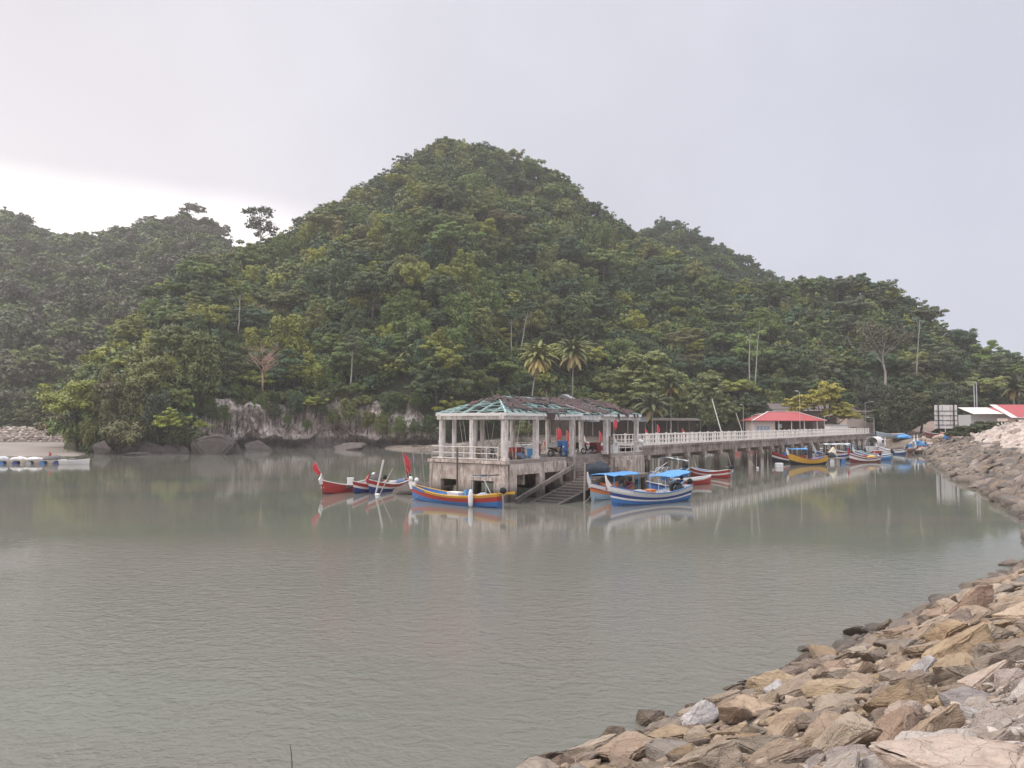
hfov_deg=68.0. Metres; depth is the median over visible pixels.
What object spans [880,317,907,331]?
tree
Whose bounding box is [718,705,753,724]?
rock
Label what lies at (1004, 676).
rock
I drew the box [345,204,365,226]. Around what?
tree
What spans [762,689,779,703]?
rock
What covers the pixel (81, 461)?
fishing boat
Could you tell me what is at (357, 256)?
tree
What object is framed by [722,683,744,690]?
rock
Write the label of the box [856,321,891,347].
tree
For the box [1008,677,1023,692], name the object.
rock
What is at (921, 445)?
fishing boat
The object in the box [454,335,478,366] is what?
tree
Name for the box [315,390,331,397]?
tree
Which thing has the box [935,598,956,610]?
rock
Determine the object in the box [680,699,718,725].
rock
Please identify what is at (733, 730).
rock
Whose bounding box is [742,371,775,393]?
tree
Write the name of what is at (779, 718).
rock
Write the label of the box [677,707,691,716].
rock
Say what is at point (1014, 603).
rock
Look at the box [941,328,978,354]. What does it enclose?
tree
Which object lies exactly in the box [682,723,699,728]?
rock
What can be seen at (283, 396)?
tree
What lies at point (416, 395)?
tree
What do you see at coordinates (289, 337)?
tree
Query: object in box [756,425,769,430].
window
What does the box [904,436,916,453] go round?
fishing boat
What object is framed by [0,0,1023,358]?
sky
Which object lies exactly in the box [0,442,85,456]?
mudflat
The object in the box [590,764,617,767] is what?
rock
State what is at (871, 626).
rock
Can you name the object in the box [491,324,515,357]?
tree
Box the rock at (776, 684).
[763,679,781,693]
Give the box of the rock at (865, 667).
[853,661,877,673]
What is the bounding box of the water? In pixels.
[0,447,1023,767]
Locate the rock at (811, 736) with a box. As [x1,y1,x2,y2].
[800,729,821,743]
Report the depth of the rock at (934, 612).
24.26 m
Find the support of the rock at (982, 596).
on the embankment
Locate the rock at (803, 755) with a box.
[776,747,823,763]
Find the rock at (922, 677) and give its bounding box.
[905,671,940,685]
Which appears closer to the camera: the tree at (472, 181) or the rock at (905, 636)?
the rock at (905, 636)
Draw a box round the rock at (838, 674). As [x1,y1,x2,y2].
[817,669,854,678]
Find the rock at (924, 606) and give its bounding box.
[912,602,931,611]
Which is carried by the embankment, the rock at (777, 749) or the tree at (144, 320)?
the rock at (777, 749)
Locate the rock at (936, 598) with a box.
[929,594,953,601]
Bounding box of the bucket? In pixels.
[347,478,353,483]
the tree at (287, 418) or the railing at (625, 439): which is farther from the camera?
the tree at (287, 418)
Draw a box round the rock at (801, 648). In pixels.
[797,645,808,651]
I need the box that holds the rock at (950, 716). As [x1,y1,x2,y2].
[909,703,964,731]
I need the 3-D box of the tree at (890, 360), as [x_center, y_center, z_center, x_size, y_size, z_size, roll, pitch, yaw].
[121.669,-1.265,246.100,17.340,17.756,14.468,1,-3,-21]
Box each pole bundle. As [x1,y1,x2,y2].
[459,421,468,457]
[484,421,493,455]
[508,421,519,459]
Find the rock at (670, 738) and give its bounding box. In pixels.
[665,736,686,741]
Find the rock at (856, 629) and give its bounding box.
[843,625,871,635]
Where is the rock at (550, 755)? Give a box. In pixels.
[524,750,568,760]
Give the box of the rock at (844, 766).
[838,764,857,767]
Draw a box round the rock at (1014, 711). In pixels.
[999,703,1023,717]
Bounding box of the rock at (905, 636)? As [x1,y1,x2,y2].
[895,634,914,638]
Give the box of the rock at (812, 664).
[785,659,822,668]
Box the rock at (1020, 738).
[1015,734,1023,741]
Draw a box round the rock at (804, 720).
[795,707,850,731]
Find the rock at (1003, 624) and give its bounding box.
[992,620,1011,627]
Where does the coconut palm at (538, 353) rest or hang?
on the ground
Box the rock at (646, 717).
[636,709,664,725]
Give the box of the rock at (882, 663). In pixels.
[878,654,907,668]
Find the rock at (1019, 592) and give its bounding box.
[1007,589,1023,597]
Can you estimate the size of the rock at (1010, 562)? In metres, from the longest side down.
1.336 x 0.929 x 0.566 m
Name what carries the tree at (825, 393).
on the ground
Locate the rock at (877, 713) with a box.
[870,707,887,721]
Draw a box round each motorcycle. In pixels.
[489,443,497,456]
[520,443,527,453]
[548,446,566,456]
[575,440,580,451]
[581,441,597,453]
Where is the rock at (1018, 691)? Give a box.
[1010,678,1023,701]
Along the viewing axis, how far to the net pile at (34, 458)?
125.61 m
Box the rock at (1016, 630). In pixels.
[1010,620,1023,637]
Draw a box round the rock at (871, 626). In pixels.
[864,623,881,629]
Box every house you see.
[552,394,575,434]
[836,407,873,433]
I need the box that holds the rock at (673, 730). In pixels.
[646,724,689,738]
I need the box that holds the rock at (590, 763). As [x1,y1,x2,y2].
[579,759,600,767]
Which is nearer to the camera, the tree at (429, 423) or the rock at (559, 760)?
the rock at (559, 760)
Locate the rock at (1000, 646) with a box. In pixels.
[992,637,1023,651]
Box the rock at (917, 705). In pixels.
[884,700,921,713]
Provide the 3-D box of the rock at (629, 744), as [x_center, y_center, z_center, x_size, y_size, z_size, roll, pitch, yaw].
[2.085,6.538,13.610,1.051,0.403,1.170,-9,-12,40]
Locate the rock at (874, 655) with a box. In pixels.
[859,647,887,663]
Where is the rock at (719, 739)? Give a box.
[707,735,740,745]
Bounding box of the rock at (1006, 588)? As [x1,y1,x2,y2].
[996,584,1013,593]
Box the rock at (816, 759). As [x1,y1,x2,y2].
[805,753,825,765]
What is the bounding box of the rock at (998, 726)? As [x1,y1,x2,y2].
[965,722,1004,731]
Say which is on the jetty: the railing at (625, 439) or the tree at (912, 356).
the railing at (625, 439)
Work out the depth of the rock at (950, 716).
8.60 m
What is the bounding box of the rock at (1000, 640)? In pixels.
[994,638,1015,642]
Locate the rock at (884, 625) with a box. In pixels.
[872,619,891,630]
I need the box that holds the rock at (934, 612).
[920,606,944,618]
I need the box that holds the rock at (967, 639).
[921,622,993,658]
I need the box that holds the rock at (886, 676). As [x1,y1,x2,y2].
[877,672,902,681]
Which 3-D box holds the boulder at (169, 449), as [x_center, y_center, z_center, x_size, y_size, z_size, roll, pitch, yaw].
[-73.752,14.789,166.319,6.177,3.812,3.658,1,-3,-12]
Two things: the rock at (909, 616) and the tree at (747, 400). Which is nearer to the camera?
the rock at (909, 616)
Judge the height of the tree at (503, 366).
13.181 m
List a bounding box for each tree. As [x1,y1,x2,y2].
[33,378,100,450]
[63,406,108,452]
[74,362,96,377]
[79,400,118,421]
[82,359,121,377]
[85,366,127,444]
[96,374,139,398]
[98,379,148,453]
[98,419,161,452]
[108,359,132,365]
[115,313,150,340]
[116,348,140,354]
[122,355,176,398]
[123,341,163,368]
[131,398,156,437]
[135,316,152,326]
[136,284,167,298]
[138,297,161,313]
[138,389,182,446]
[139,331,165,350]
[141,303,181,326]
[147,324,221,346]
[148,407,192,448]
[153,279,189,295]
[155,354,185,374]
[162,415,198,451]
[164,311,205,326]
[165,329,223,408]
[165,384,192,408]
[170,413,192,440]
[172,271,198,294]
[176,260,198,272]
[182,314,215,343]
[183,293,212,310]
[184,303,230,331]
[187,262,223,285]
[189,280,221,303]
[190,415,206,429]
[193,419,214,437]
[197,254,227,268]
[199,268,236,279]
[202,395,218,417]
[203,402,222,432]
[209,288,228,312]
[209,387,225,397]
[212,362,232,393]
[217,288,245,306]
[217,348,252,398]
[218,347,242,360]
[218,405,233,429]
[219,306,265,318]
[222,277,241,288]
[222,340,247,368]
[222,344,275,384]
[223,333,249,348]
[223,387,240,397]
[224,305,272,329]
[228,282,252,333]
[232,394,241,403]
[233,287,259,307]
[233,370,276,390]
[234,239,269,270]
[234,326,270,357]
[240,206,280,244]
[240,398,252,404]
[242,265,262,284]
[242,341,281,391]
[242,385,256,401]
[246,343,304,390]
[246,362,285,390]
[247,303,278,312]
[251,394,270,414]
[255,284,278,306]
[255,392,271,406]
[257,327,282,340]
[262,313,317,383]
[262,390,276,406]
[263,291,297,315]
[266,232,297,261]
[269,402,282,426]
[271,392,284,405]
[276,360,312,387]
[278,285,313,306]
[278,391,287,405]
[282,321,310,332]
[283,413,291,428]
[285,390,304,423]
[287,390,298,402]
[291,275,315,289]
[295,221,317,246]
[300,265,329,292]
[300,354,328,388]
[302,294,329,309]
[302,395,329,418]
[302,419,312,434]
[304,300,332,333]
[305,210,348,231]
[306,246,332,268]
[310,333,338,352]
[310,393,327,423]
[314,356,358,370]
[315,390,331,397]
[317,204,350,219]
[318,363,346,395]
[324,258,358,299]
[324,336,382,392]
[326,381,345,401]
[326,392,334,404]
[326,408,340,432]
[334,271,413,328]
[336,327,364,361]
[338,248,374,266]
[338,390,349,403]
[338,397,358,430]
[339,237,366,250]
[340,306,371,334]
[342,335,365,393]
[342,382,366,395]
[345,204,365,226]
[347,391,362,409]
[348,264,382,273]
[354,241,384,256]
[356,347,392,374]
[357,395,372,410]
[361,410,374,434]
[362,334,395,370]
[366,211,385,226]
[366,213,389,242]
[369,394,376,405]
[371,323,393,350]
[371,333,412,363]
[373,413,390,441]
[379,295,407,328]
[379,390,405,418]
[380,216,409,229]
[381,212,423,256]
[386,253,418,283]
[390,346,415,377]
[390,416,406,443]
[391,396,404,409]
[393,255,419,264]
[393,288,422,319]
[399,261,437,298]
[400,312,434,342]
[401,394,412,406]
[403,357,475,420]
[404,337,440,380]
[407,418,421,442]
[408,391,421,411]
[409,206,448,231]
[410,395,429,415]
[416,340,465,396]
[417,180,451,208]
[420,243,445,270]
[421,414,438,444]
[422,221,486,260]
[422,274,464,309]
[423,308,451,330]
[424,327,459,367]
[431,396,465,442]
[433,263,463,283]
[438,292,474,332]
[438,420,451,437]
[439,213,473,230]
[441,185,470,211]
[443,324,472,353]
[450,249,481,285]
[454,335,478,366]
[456,365,486,378]
[456,403,486,435]
[458,348,490,368]
[459,214,479,237]
[459,307,502,348]
[460,189,502,220]
[463,173,486,197]
[466,369,499,399]
[467,266,496,283]
[468,217,499,238]
[468,308,493,317]
[470,300,479,308]
[472,251,498,277]
[473,277,504,315]
[479,209,526,241]
[479,234,514,262]
[482,361,518,390]
[490,411,521,431]
[491,309,519,333]
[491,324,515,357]
[497,172,529,195]
[502,308,524,352]
[504,363,533,388]
[512,243,546,263]
[515,372,540,395]
[515,420,532,441]
[519,299,537,350]
[520,155,546,183]
[520,309,547,339]
[521,270,541,302]
[525,388,555,397]
[529,291,562,318]
[531,373,557,388]
[534,243,559,270]
[536,331,565,344]
[542,270,581,299]
[544,258,579,293]
[545,292,589,341]
[548,343,608,376]
[551,235,587,265]
[553,225,577,247]
[570,392,597,398]
[573,274,600,295]
[575,368,603,390]
[581,248,630,285]
[583,319,610,336]
[583,414,592,436]
[584,340,605,369]
[587,220,612,249]
[587,292,613,317]
[587,343,620,370]
[591,349,692,439]
[592,366,617,394]
[595,337,641,369]
[596,339,628,348]
[605,328,636,340]
[605,389,639,404]
[618,337,639,349]
[625,309,648,334]
[627,265,656,295]
[633,339,663,354]
[640,258,660,272]
[647,362,676,367]
[651,263,686,285]
[652,291,685,313]
[661,384,690,400]
[662,354,687,373]
[663,331,697,353]
[663,347,681,362]
[667,325,703,344]
[676,354,703,375]
[677,374,742,439]
[678,261,712,291]
[681,339,706,353]
[681,378,694,391]
[689,274,731,293]
[690,358,716,376]
[690,386,716,416]
[695,356,750,392]
[696,369,726,384]
[700,350,736,371]
[702,303,733,322]
[706,292,734,310]
[707,320,739,351]
[708,332,743,356]
[722,392,772,423]
[723,379,762,409]
[729,330,776,377]
[730,313,752,330]
[733,278,758,294]
[737,317,760,385]
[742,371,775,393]
[747,307,770,387]
[750,347,791,372]
[751,311,787,347]
[753,280,786,305]
[764,388,787,403]
[768,376,808,391]
[770,352,815,377]
[770,368,789,396]
[779,381,816,401]
[781,380,862,424]
[784,330,807,348]
[801,320,834,337]
[805,382,818,388]
[811,349,838,361]
[811,358,846,378]
[812,377,851,402]
[814,276,856,306]
[819,330,842,349]
[821,356,864,387]
[833,296,872,314]
[834,312,871,333]
[840,366,873,386]
[847,319,919,397]
[850,376,894,429]
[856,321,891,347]
[859,353,910,379]
[862,406,895,432]
[868,376,923,389]
[878,384,927,434]
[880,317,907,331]
[887,360,933,382]
[893,391,938,436]
[895,351,934,372]
[900,326,931,343]
[903,308,936,375]
[907,338,962,378]
[916,300,949,329]
[919,389,965,431]
[930,394,963,420]
[935,381,974,395]
[938,359,971,382]
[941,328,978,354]
[944,421,1009,436]
[954,376,1023,401]
[956,395,994,406]
[959,355,1023,379]
[970,340,1005,362]
[976,353,1020,376]
[990,349,1021,358]
[1001,394,1023,414]
[1005,362,1023,403]
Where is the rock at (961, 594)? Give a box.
[956,587,973,599]
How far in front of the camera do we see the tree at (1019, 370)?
214.21 m
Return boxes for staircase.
[514,457,662,504]
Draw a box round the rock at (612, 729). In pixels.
[598,725,624,737]
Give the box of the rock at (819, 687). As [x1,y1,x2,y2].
[801,678,862,697]
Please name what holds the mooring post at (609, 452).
in the water
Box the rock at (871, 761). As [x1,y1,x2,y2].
[862,754,883,767]
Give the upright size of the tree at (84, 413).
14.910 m
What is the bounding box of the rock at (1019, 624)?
[1013,621,1023,631]
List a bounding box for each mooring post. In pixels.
[421,451,424,485]
[430,460,433,487]
[456,448,457,490]
[573,425,575,478]
[583,463,585,500]
[608,436,609,464]
[613,457,614,480]
[632,445,634,489]
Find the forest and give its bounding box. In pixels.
[0,136,1023,451]
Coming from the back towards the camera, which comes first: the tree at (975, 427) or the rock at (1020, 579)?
the tree at (975, 427)
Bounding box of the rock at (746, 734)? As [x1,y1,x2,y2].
[737,733,760,736]
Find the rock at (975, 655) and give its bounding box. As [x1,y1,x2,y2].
[969,653,986,658]
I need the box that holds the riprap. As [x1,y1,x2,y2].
[0,419,1023,767]
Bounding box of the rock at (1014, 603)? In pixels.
[1006,600,1023,608]
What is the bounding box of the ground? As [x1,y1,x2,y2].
[385,434,936,451]
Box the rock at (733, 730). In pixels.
[699,723,747,739]
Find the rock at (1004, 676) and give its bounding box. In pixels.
[993,668,1021,691]
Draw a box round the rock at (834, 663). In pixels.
[824,659,845,671]
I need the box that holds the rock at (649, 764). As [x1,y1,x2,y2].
[623,761,669,767]
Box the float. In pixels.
[409,476,418,486]
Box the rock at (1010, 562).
[997,559,1021,566]
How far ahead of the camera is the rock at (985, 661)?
13.09 m
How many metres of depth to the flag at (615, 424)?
119.81 m
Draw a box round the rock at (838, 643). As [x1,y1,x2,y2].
[832,639,859,648]
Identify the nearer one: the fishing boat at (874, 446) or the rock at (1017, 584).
the rock at (1017, 584)
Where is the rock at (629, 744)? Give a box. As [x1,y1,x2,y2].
[596,731,652,760]
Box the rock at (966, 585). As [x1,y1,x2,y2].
[957,582,972,588]
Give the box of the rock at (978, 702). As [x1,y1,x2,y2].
[962,696,996,709]
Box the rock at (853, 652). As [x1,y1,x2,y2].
[833,644,866,659]
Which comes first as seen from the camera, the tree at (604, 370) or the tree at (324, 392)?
the tree at (324, 392)
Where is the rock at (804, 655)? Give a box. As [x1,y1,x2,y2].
[790,651,811,662]
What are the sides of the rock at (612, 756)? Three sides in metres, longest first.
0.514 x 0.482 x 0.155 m
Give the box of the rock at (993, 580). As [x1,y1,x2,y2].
[972,575,1011,586]
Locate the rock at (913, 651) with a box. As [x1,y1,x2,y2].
[902,640,940,658]
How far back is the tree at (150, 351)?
186.00 m
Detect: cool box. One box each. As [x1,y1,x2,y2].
[447,491,463,495]
[548,443,556,452]
[610,445,618,453]
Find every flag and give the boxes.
[313,461,323,478]
[402,452,410,473]
[403,458,410,483]
[556,428,559,440]
[613,420,617,429]
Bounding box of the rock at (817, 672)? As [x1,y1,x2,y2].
[811,666,825,679]
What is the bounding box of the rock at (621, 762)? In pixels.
[610,756,636,767]
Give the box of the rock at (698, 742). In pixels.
[687,738,710,746]
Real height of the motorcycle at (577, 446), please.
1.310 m
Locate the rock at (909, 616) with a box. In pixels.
[894,614,916,619]
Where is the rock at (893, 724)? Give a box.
[869,704,922,745]
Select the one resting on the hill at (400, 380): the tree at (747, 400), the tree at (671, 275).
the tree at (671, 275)
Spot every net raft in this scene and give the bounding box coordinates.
[0,459,66,463]
[812,457,845,462]
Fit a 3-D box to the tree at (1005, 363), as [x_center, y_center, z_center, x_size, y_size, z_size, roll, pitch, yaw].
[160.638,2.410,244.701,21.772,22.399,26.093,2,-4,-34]
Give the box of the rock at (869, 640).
[859,637,878,644]
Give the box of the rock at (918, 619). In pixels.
[907,614,928,624]
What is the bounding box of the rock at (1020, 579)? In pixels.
[1013,576,1023,581]
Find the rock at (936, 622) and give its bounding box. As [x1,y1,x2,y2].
[918,618,961,629]
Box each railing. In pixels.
[431,445,497,460]
[458,441,555,455]
[613,428,854,444]
[613,442,642,453]
[639,428,868,445]
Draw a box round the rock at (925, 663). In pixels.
[908,655,936,672]
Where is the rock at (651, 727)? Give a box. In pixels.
[644,716,681,732]
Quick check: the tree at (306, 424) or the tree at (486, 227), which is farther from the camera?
the tree at (486, 227)
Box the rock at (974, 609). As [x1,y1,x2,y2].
[954,605,991,613]
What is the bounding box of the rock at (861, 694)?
[852,693,868,696]
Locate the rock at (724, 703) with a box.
[717,699,732,707]
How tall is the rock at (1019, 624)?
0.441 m
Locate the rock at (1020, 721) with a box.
[1011,717,1023,725]
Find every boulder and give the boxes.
[92,440,114,453]
[121,442,141,453]
[124,452,151,454]
[137,441,162,453]
[160,443,189,453]
[183,436,202,452]
[190,433,234,454]
[233,440,241,453]
[245,440,272,450]
[334,442,366,449]
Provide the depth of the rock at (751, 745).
11.51 m
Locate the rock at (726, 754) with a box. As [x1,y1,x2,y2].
[665,739,744,767]
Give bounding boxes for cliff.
[192,396,438,447]
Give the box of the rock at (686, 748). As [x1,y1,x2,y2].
[665,743,695,760]
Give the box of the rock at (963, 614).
[944,608,972,620]
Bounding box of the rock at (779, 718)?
[770,712,804,724]
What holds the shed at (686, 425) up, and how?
on the ground
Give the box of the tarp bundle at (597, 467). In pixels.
[586,461,609,475]
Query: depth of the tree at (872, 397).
216.68 m
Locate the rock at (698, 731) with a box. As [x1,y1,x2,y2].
[683,724,708,740]
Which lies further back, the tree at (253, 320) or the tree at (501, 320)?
the tree at (501, 320)
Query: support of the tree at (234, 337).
on the hill at (400, 380)
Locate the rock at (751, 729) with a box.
[741,726,766,734]
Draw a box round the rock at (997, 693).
[991,691,1001,695]
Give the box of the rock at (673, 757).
[666,754,685,761]
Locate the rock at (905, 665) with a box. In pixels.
[895,658,919,671]
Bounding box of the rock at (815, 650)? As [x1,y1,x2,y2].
[808,643,836,658]
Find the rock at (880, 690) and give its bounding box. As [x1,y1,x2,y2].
[868,686,887,697]
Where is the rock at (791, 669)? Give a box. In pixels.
[781,665,807,674]
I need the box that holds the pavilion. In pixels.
[427,395,644,502]
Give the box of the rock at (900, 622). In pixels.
[887,618,908,628]
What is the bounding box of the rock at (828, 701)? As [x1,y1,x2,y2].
[814,693,856,710]
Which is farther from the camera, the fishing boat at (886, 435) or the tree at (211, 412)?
the tree at (211, 412)
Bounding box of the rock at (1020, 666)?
[1011,663,1023,669]
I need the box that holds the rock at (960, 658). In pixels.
[929,651,973,671]
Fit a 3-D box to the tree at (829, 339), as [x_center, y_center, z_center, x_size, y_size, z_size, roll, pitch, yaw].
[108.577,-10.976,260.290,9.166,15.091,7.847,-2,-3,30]
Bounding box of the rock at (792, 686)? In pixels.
[760,671,813,699]
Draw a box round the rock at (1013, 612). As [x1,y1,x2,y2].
[991,601,1023,620]
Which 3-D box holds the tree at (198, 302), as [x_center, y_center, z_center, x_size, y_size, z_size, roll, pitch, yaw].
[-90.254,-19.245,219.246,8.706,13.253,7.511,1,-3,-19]
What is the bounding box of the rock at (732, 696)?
[716,694,751,705]
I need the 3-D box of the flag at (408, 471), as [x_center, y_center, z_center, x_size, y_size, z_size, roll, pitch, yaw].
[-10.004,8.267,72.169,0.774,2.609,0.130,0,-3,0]
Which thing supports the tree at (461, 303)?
on the hill at (400, 380)
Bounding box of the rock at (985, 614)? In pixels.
[967,610,1001,623]
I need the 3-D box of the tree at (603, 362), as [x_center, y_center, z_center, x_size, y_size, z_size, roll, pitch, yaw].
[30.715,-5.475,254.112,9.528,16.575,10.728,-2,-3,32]
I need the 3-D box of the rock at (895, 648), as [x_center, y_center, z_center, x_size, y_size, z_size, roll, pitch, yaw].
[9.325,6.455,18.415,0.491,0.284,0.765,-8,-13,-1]
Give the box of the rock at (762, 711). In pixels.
[755,706,780,717]
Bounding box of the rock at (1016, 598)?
[1005,596,1023,602]
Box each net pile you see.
[0,456,8,459]
[11,456,25,459]
[26,457,42,459]
[42,455,63,459]
[370,472,382,481]
[396,478,407,482]
[508,452,520,458]
[516,452,525,458]
[654,478,669,487]
[818,452,836,456]
[829,447,837,456]
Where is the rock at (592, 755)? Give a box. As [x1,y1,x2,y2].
[576,748,599,762]
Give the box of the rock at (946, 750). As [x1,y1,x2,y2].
[868,733,1023,767]
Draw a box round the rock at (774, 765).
[747,762,804,767]
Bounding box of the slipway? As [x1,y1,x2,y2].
[881,449,923,451]
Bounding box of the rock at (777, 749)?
[744,738,811,765]
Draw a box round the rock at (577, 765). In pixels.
[569,762,586,767]
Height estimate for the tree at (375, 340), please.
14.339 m
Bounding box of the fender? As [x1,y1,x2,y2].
[468,489,472,506]
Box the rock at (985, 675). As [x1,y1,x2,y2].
[956,657,1017,688]
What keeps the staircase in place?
attached to the pavilion
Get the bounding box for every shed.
[575,416,646,435]
[651,418,700,435]
[958,407,1010,425]
[990,405,1023,422]
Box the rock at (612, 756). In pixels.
[608,752,619,761]
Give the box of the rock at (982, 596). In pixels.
[946,584,993,613]
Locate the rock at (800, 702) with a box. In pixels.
[780,698,812,709]
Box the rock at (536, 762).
[516,756,558,767]
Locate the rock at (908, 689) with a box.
[862,679,937,715]
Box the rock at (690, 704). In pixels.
[685,701,699,707]
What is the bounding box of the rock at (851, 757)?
[822,748,859,767]
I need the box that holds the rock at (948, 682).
[937,677,960,686]
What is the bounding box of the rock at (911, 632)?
[902,630,917,635]
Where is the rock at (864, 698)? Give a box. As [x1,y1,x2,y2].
[855,695,869,701]
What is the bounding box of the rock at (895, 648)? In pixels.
[886,643,903,654]
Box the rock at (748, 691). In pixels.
[742,688,756,694]
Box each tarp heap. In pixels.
[896,434,910,437]
[932,434,950,438]
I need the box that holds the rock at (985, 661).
[970,645,1023,670]
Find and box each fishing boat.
[58,458,89,463]
[318,474,370,493]
[353,475,386,493]
[366,474,410,493]
[409,474,514,508]
[508,441,532,449]
[584,435,602,449]
[587,471,639,500]
[605,462,692,505]
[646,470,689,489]
[650,457,688,481]
[668,475,710,484]
[690,465,733,478]
[767,448,807,462]
[786,448,828,464]
[804,445,834,451]
[812,442,851,459]
[826,443,859,453]
[846,445,865,450]
[847,449,881,462]
[852,442,892,456]
[852,447,893,459]
[865,437,885,452]
[875,444,907,454]
[876,431,904,438]
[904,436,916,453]
[915,434,928,449]
[924,431,939,438]
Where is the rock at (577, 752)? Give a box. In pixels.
[567,734,618,759]
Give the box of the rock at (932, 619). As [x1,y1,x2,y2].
[921,615,942,624]
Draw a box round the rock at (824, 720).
[799,710,842,740]
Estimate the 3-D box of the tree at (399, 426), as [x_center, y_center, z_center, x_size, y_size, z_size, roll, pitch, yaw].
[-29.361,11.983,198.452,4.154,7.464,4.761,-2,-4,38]
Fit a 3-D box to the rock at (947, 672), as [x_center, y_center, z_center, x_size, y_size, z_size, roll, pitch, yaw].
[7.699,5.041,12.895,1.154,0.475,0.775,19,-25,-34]
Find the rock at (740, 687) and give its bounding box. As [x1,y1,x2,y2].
[730,685,745,690]
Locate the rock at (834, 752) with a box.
[826,744,868,760]
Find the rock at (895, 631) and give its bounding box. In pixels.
[882,624,918,637]
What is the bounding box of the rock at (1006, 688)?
[1002,672,1023,692]
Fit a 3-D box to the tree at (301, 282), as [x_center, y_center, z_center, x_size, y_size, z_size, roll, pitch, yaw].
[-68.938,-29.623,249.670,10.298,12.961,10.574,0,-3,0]
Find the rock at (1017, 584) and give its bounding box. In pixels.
[1010,581,1023,588]
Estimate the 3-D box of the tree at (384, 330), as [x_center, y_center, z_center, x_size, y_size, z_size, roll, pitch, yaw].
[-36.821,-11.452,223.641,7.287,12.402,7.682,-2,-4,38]
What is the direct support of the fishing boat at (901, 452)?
on the water
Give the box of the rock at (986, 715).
[968,707,1012,728]
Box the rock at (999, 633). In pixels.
[988,624,1013,640]
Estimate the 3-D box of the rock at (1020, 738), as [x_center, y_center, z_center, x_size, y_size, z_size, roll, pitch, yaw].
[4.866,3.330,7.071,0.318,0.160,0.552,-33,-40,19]
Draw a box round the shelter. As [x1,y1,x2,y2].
[740,411,826,436]
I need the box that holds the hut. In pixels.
[825,425,847,433]
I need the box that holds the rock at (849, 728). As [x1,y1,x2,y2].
[811,711,881,751]
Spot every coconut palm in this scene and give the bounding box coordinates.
[517,340,560,437]
[534,380,555,423]
[552,335,594,397]
[631,390,674,440]
[654,376,685,439]
[999,377,1023,404]
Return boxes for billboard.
[934,405,957,439]
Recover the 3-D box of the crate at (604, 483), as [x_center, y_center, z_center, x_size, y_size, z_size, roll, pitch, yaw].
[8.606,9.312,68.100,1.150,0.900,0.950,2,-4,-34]
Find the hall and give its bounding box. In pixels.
[767,404,836,434]
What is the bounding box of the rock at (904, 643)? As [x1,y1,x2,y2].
[873,639,915,648]
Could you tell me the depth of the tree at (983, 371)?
252.16 m
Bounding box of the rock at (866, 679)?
[841,672,876,685]
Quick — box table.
[467,449,492,458]
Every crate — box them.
[509,447,521,452]
[527,449,532,456]
[551,447,559,456]
[589,442,600,452]
[600,482,615,486]
[644,489,655,492]
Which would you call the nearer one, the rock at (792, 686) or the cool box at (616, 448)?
the rock at (792, 686)
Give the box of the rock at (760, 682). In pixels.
[745,669,793,692]
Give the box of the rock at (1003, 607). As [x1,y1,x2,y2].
[995,600,1015,610]
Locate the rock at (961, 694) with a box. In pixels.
[938,686,991,706]
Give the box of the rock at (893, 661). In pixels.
[885,654,908,669]
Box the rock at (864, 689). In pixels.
[845,686,870,693]
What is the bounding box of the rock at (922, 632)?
[911,623,934,640]
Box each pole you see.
[375,460,384,493]
[712,399,730,464]
[736,413,752,464]
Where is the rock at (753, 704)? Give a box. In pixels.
[729,694,771,711]
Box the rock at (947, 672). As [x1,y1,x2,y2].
[932,665,978,680]
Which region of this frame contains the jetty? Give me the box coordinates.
[620,433,871,472]
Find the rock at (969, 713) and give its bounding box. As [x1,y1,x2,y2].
[960,705,979,723]
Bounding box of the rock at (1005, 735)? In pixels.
[976,729,1015,740]
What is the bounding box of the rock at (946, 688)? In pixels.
[934,683,972,692]
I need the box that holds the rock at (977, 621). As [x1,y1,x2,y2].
[969,617,997,626]
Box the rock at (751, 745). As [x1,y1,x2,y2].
[726,734,795,754]
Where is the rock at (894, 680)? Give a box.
[888,669,923,685]
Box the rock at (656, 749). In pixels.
[645,738,697,760]
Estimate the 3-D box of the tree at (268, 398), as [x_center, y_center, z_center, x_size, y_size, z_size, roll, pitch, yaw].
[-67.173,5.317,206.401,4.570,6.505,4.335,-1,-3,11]
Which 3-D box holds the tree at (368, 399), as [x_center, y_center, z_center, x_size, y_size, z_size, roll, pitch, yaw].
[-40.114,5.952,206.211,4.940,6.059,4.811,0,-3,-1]
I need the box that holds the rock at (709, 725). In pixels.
[705,723,715,728]
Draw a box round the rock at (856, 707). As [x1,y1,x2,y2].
[852,703,864,711]
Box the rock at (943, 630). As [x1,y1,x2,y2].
[924,619,968,642]
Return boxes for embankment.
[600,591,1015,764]
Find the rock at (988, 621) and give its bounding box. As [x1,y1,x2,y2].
[979,619,992,624]
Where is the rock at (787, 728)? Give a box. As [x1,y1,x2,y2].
[766,720,798,736]
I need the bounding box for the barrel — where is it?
[557,441,567,455]
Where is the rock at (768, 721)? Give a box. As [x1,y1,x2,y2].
[764,707,812,726]
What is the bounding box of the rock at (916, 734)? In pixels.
[894,728,977,739]
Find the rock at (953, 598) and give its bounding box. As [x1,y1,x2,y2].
[927,595,957,608]
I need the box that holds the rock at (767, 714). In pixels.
[751,710,774,723]
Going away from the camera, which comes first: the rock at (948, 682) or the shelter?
the rock at (948, 682)
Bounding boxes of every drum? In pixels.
[669,481,683,490]
[775,463,782,466]
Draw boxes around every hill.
[64,152,952,452]
[645,232,759,281]
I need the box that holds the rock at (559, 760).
[550,754,574,765]
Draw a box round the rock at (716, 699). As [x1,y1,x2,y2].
[703,689,742,704]
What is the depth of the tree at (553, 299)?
261.29 m
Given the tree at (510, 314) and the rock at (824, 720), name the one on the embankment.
the rock at (824, 720)
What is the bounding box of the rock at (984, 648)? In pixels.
[970,643,995,653]

